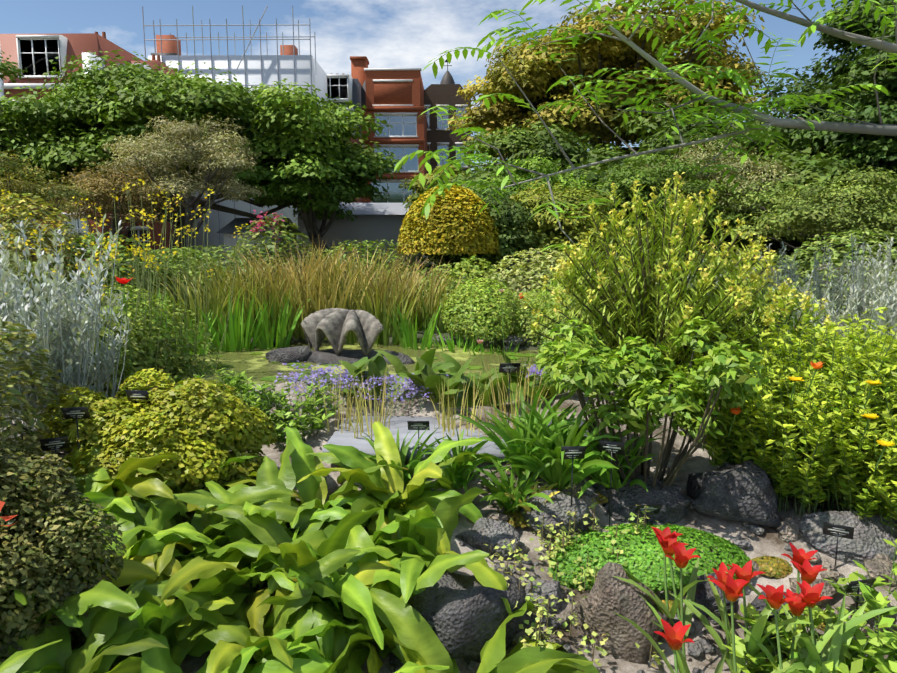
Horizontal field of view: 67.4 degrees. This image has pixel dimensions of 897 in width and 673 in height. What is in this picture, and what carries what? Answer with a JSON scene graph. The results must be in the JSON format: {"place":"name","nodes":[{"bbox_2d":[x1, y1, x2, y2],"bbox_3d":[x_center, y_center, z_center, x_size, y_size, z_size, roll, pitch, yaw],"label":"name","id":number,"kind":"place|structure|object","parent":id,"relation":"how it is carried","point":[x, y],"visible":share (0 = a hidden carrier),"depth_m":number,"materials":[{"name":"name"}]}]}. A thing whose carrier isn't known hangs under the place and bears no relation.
{"place":"outdoors","nodes":[
{"label":"outdoors","id":0,"kind":"place"},
{"bbox_2d":[154,342,543,384],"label":"pond water","id":1,"kind":"structure","parent":0,"point":[253,365],"depth_m":7.03,"materials":[{"name":"green liquid"}]},
{"bbox_2d":[0,0,864,169],"label":"sky","id":2,"kind":"structure","parent":0,"point":[390,33],"materials":[{"name":"blue"}]},
{"bbox_2d":[0,250,896,672],"bbox_3d":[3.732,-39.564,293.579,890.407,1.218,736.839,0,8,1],"label":"ground","id":3,"kind":"structure","parent":0,"point":[768,542],"depth_m":3.66,"materials":[{"name":"grey gravel"}]},
{"bbox_2d":[0,32,470,261],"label":"houses brick walls","id":4,"kind":"structure","parent":3,"relation":"on","point":[416,95],"depth_m":52.94,"materials":[{"name":"red brick"}]},
{"bbox_2d":[0,35,467,257],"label":"windows","id":5,"kind":"structure","parent":4,"relation":"attached to","point":[61,47],"depth_m":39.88,"materials":[{"name":"white glass"}]},
{"bbox_2d":[0,33,469,137],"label":"slate house roofs","id":6,"kind":"structure","parent":4,"relation":"on","point":[78,44],"depth_m":39.21,"materials":[{"name":"stone"}]},
{"bbox_2d":[142,6,451,251],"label":"scaffold poles","id":7,"kind":"object","parent":3,"relation":"on","point":[250,37],"visible":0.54,"depth_m":44.64,"materials":[{"name":"grey metal"}]},
{"bbox_2d":[148,55,328,258],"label":"scaffold sheeting","id":8,"kind":"object","parent":7,"relation":"attached to","point":[285,68],"visible":0.21,"depth_m":45.17,"materials":[{"name":"white plastic"}]},
{"bbox_2d":[0,348,598,672],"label":"broad-leaved plants","id":9,"kind":"object","parent":3,"relation":"on","point":[339,578],"visible":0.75,"depth_m":2.95,"materials":[{"name":"green plant"}]},
{"bbox_2d":[217,203,424,272],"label":"garden sheds","id":10,"kind":"object","parent":3,"relation":"on","point":[377,221],"visible":0.29,"depth_m":29.67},
{"bbox_2d":[10,363,875,637],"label":"plant labels","id":11,"kind":"object","parent":3,"relation":"on","point":[611,448],"visible":0.58,"depth_m":3.55,"materials":[{"name":"black plastic"}]},
{"bbox_2d":[0,0,896,276],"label":"trees","id":12,"kind":"object","parent":3,"relation":"on","point":[93,126],"visible":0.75,"depth_m":20.76,"materials":[{"name":"green plant"}]},
{"bbox_2d":[0,0,896,672],"bbox_3d":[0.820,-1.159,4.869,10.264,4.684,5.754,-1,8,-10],"label":"plant stems","id":13,"kind":"object","parent":3,"relation":"on","point":[682,458],"visible":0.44,"depth_m":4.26,"materials":[{"name":"green plant"}]},
{"bbox_2d":[0,179,894,649],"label":"flowers","id":14,"kind":"object","parent":13,"relation":"attached to","point":[726,583],"visible":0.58,"depth_m":2.90,"materials":[{"name":"plant"}]},
{"bbox_2d":[0,0,896,319],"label":"tree branches","id":15,"kind":"object","parent":3,"relation":"on","point":[308,218],"visible":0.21,"depth_m":7.03,"materials":[{"name":"grey plant"}]},
{"bbox_2d":[322,416,593,460],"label":"paving slabs","id":16,"kind":"structure","parent":3,"relation":"on","point":[347,438],"depth_m":4.32,"materials":[{"name":"grey stone"}]},
{"bbox_2d":[111,334,896,672],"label":"rocks","id":17,"kind":"object","parent":3,"relation":"on","point":[465,616],"visible":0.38,"depth_m":3.35,"materials":[{"name":"grey stone"}]},
{"bbox_2d":[300,308,383,355],"bbox_3d":[-1.213,-0.056,7.227,0.523,0.459,1.170,-7,10,-39],"label":"giant clam shell","id":18,"kind":"object","parent":17,"relation":"on","point":[335,326],"visible":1,"depth_m":7.05},
{"bbox_2d":[505,249,896,306],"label":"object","id":19,"kind":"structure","parent":3,"relation":"on","point":[528,257],"depth_m":12.87,"materials":[{"name":"plant"}]}
]}

